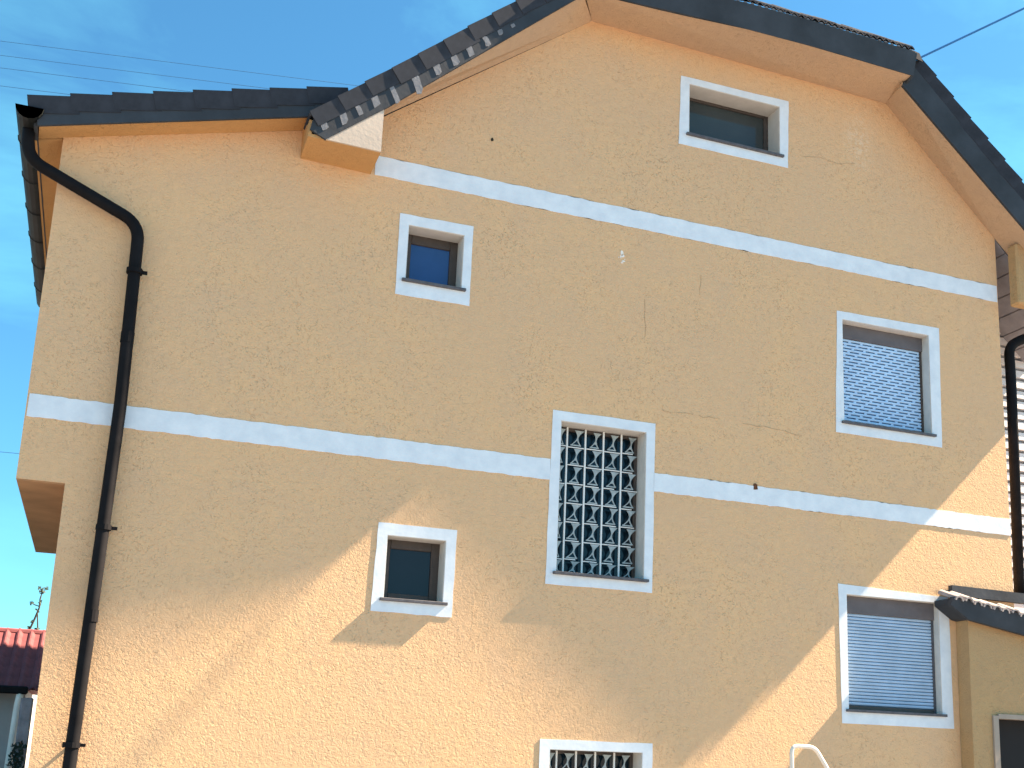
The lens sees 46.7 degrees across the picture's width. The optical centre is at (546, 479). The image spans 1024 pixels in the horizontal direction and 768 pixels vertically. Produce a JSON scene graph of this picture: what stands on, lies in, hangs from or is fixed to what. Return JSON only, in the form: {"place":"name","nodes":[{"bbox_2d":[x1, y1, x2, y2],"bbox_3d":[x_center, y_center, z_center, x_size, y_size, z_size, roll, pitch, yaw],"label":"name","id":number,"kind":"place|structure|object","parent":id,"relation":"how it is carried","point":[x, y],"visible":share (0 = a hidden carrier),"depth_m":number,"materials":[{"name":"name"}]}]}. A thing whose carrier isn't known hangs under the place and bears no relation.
{"place":"outdoors","nodes":[
{"label":"outdoors","id":0,"kind":"place"},
{"bbox_2d":[4,86,69,94],"bbox_3d":[-11.238,-8.086,24.375,3.991,0.402,0.012,7,-14,-20],"label":"overhead wire","id":1,"kind":"object","parent":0,"point":[36,90],"visible":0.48,"depth_m":24.62,"materials":[{"name":"black metal"}]},
{"bbox_2d":[0,67,190,91],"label":"overhead wire","id":2,"kind":"object","parent":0,"point":[99,80],"visible":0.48,"depth_m":25.15,"materials":[{"name":"black metal"}]},
{"bbox_2d":[0,55,269,88],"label":"overhead wire","id":3,"kind":"object","parent":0,"point":[133,71],"visible":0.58,"depth_m":25.43,"materials":[{"name":"black metal"}]},
{"bbox_2d":[2,41,357,85],"bbox_3d":[-11.313,-9.074,24.557,18.991,2.142,0.012,7,-14,-20],"label":"overhead wire","id":4,"kind":"object","parent":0,"point":[178,63],"visible":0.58,"depth_m":25.84,"materials":[{"name":"black metal"}]},
{"bbox_2d":[0,0,1023,695],"label":"sky","id":5,"kind":"structure","parent":0,"point":[352,42],"materials":[{"name":"blue"}]},
{"bbox_3d":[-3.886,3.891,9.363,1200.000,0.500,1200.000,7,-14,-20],"label":"ground","id":6,"kind":"structure","parent":0,"visible":0},
{"bbox_2d":[6,741,26,767],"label":"dark shrub","id":7,"kind":"object","parent":6,"relation":"on","point":[15,759],"visible":1,"depth_m":16.11,"materials":[{"name":"green plant"}]},
{"bbox_2d":[0,627,45,767],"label":"red roofed house","id":8,"kind":"structure","parent":6,"relation":"on","point":[21,652],"depth_m":17.25,"materials":[{"name":"tile"}]},
{"bbox_2d":[12,698,33,767],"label":"garden pillar","id":9,"kind":"structure","parent":6,"relation":"on","point":[24,718],"depth_m":16.43,"materials":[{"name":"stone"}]},
{"bbox_2d":[27,586,48,629],"bbox_3d":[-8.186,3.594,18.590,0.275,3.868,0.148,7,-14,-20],"label":"bare sapling","id":10,"kind":"object","parent":6,"relation":"on","point":[37,612],"visible":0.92,"depth_m":18.92,"materials":[{"name":"plant"}]},
{"bbox_2d":[15,0,1023,767],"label":"ochre house","id":11,"kind":"structure","parent":6,"relation":"on","point":[567,384],"depth_m":11.89,"materials":[{"name":"orange paint"}]},
{"bbox_2d":[370,522,456,616],"bbox_3d":[-1.278,0.870,11.172,0.780,0.836,0.336,7,-14,-20],"label":"window","id":12,"kind":"structure","parent":11,"relation":"in","point":[409,577],"depth_m":11.19,"materials":[{"name":"white paint"}]},
{"bbox_2d":[395,213,473,305],"bbox_3d":[-1.155,-2.150,11.865,0.760,0.858,0.336,7,-14,-20],"label":"window","id":13,"kind":"structure","parent":11,"relation":"in","point":[431,261],"depth_m":11.87,"materials":[{"name":"white paint"}]},
{"bbox_2d":[539,739,652,767],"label":"grilled window","id":14,"kind":"structure","parent":11,"relation":"in","point":[553,753],"depth_m":11.46,"materials":[{"name":"white paint"}]},
{"bbox_2d":[545,410,655,592],"bbox_3d":[0.507,0.245,12.003,1.153,1.764,0.356,7,-14,-20],"label":"grilled window","id":15,"kind":"structure","parent":11,"relation":"in","point":[601,510],"depth_m":12.05,"materials":[{"name":"white paint"}]},
{"bbox_2d":[679,76,788,167],"bbox_3d":[2.072,-4.007,13.545,1.411,0.856,0.376,7,-14,-20],"label":"window","id":16,"kind":"structure","parent":11,"relation":"in","point":[718,118],"depth_m":13.59,"materials":[{"name":"white paint"}]},
{"bbox_2d":[836,311,941,447],"bbox_3d":[3.839,-1.116,13.595,1.445,1.448,0.336,7,-14,-20],"label":"shuttered window","id":17,"kind":"structure","parent":11,"relation":"in","point":[885,379],"depth_m":13.60,"materials":[{"name":"white paint"}]},
{"bbox_2d":[838,583,953,728],"bbox_3d":[3.718,1.937,12.895,1.450,1.467,0.336,7,-14,-20],"label":"shuttered window","id":18,"kind":"structure","parent":11,"relation":"in","point":[892,649],"depth_m":12.85,"materials":[{"name":"white paint"}]},
{"bbox_2d":[916,7,1023,60],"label":"service cable","id":19,"kind":"object","parent":11,"relation":"on","point":[971,33],"visible":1,"depth_m":14.09,"materials":[{"name":"black rubber"}]},
{"bbox_2d":[790,744,828,767],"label":"handrail","id":20,"kind":"object","parent":6,"relation":"on","point":[814,749],"visible":1,"depth_m":10.78,"materials":[{"name":"white metal"}]},
{"bbox_2d":[1000,333,1023,720],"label":"clapboard house","id":21,"kind":"structure","parent":6,"relation":"on","point":[1019,365],"depth_m":15.26,"materials":[{"name":"white paint"}]}
]}

